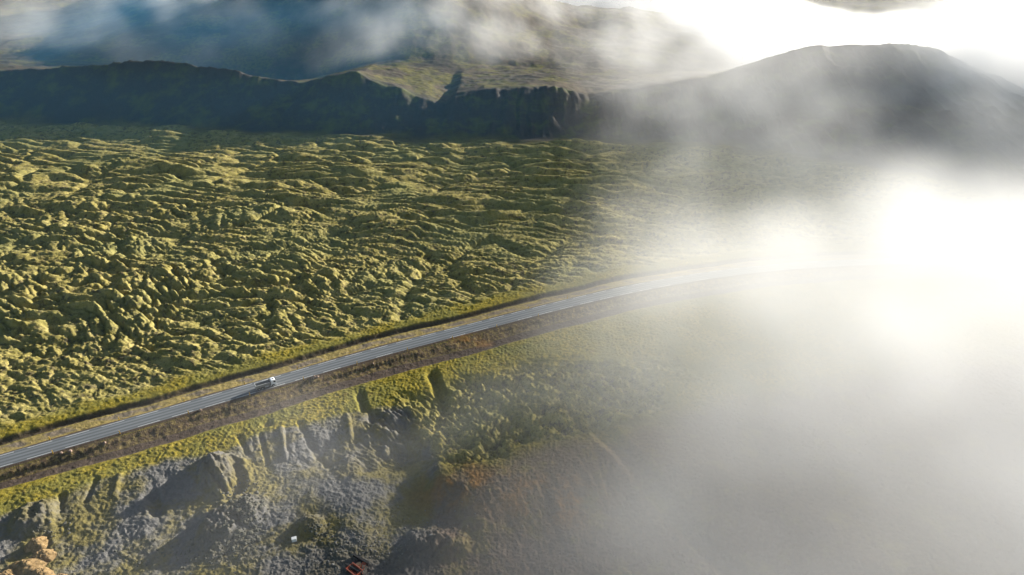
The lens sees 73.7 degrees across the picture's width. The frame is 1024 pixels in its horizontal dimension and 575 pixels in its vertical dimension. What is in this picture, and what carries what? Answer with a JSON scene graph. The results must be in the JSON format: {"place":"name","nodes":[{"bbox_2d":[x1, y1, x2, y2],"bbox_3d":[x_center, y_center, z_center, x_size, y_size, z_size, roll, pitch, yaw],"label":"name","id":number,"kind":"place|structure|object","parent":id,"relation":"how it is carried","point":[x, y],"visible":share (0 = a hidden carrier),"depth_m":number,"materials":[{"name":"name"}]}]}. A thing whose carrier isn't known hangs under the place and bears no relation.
{"place":"outdoors","nodes":[
{"label":"outdoors","id":0,"kind":"place"},
{"bbox_2d":[0,407,895,574],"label":"quarry ground","id":1,"kind":"structure","parent":0,"point":[597,512],"depth_m":188.85,"materials":[{"name":"grey stone"}]},
{"bbox_2d":[0,569,16,574],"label":"boulder","id":2,"kind":"object","parent":1,"relation":"on","point":[9,572],"visible":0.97,"depth_m":170.45,"materials":[{"name":"beige stone"}]},
{"bbox_2d":[3,557,48,574],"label":"boulder","id":3,"kind":"object","parent":1,"relation":"on","point":[28,566],"visible":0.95,"depth_m":172.41,"materials":[{"name":"beige stone"}]},
{"bbox_2d":[24,536,48,553],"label":"boulder","id":4,"kind":"object","parent":1,"relation":"on","point":[34,545],"visible":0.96,"depth_m":178.06,"materials":[{"name":"beige stone"}]},
{"bbox_2d":[31,567,54,574],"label":"boulder","id":5,"kind":"object","parent":1,"relation":"on","point":[43,571],"visible":1,"depth_m":170.43,"materials":[{"name":"beige stone"}]},
{"bbox_2d":[30,549,56,561],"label":"boulder","id":6,"kind":"object","parent":1,"relation":"on","point":[48,555],"visible":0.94,"depth_m":175.80,"materials":[{"name":"beige stone"}]},
{"bbox_2d":[25,473,331,574],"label":"lava rubble","id":7,"kind":"object","parent":1,"relation":"on","point":[249,533],"visible":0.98,"depth_m":182.53,"materials":[{"name":"grey stone"}]},
{"bbox_2d":[346,562,362,574],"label":"tipping skip","id":8,"kind":"object","parent":1,"relation":"on","point":[351,571],"visible":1,"depth_m":173.09,"materials":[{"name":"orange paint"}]},
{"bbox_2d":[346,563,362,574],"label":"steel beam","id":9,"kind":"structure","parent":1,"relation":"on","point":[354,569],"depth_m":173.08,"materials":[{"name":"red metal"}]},
{"bbox_2d":[352,553,368,566],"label":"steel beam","id":10,"kind":"structure","parent":1,"relation":"on","point":[359,559],"depth_m":175.66,"materials":[{"name":"black metal"}]},
{"bbox_2d":[251,501,522,574],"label":"gravel rubble","id":11,"kind":"object","parent":1,"relation":"on","point":[353,546],"visible":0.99,"depth_m":180.06,"materials":[{"name":"grey gravel"}]},
{"bbox_2d":[0,256,984,467],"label":"road","id":12,"kind":"structure","parent":0,"point":[26,453],"depth_m":260.95,"materials":[{"name":"grey asphalt"}]},
{"bbox_2d":[254,377,276,390],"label":"tipper truck","id":13,"kind":"object","parent":12,"relation":"on","point":[265,383],"visible":1,"depth_m":236.56,"materials":[{"name":"metal"}]},
{"bbox_2d":[1,257,935,466],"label":"road marking","id":14,"kind":"object","parent":12,"relation":"on","point":[402,341],"visible":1,"depth_m":256.51,"materials":[{"name":"paint"}]},
{"bbox_2d":[0,121,1023,464],"bbox_3d":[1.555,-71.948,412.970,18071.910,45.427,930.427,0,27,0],"label":"lava field","id":15,"kind":"structure","parent":0,"point":[134,257],"depth_m":364.70,"materials":[{"name":"green plant"}]},
{"bbox_2d":[0,242,1023,574],"bbox_3d":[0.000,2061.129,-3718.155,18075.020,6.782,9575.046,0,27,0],"label":"ground","id":16,"kind":"structure","parent":0,"point":[874,414],"depth_m":237.74,"materials":[{"name":"green plant"}]},
{"bbox_2d":[0,0,1023,196],"bbox_3d":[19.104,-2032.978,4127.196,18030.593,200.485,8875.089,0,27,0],"label":"hills","id":17,"kind":"structure","parent":0,"point":[934,89],"depth_m":611.39,"materials":[{"name":"green plant"}]}
]}

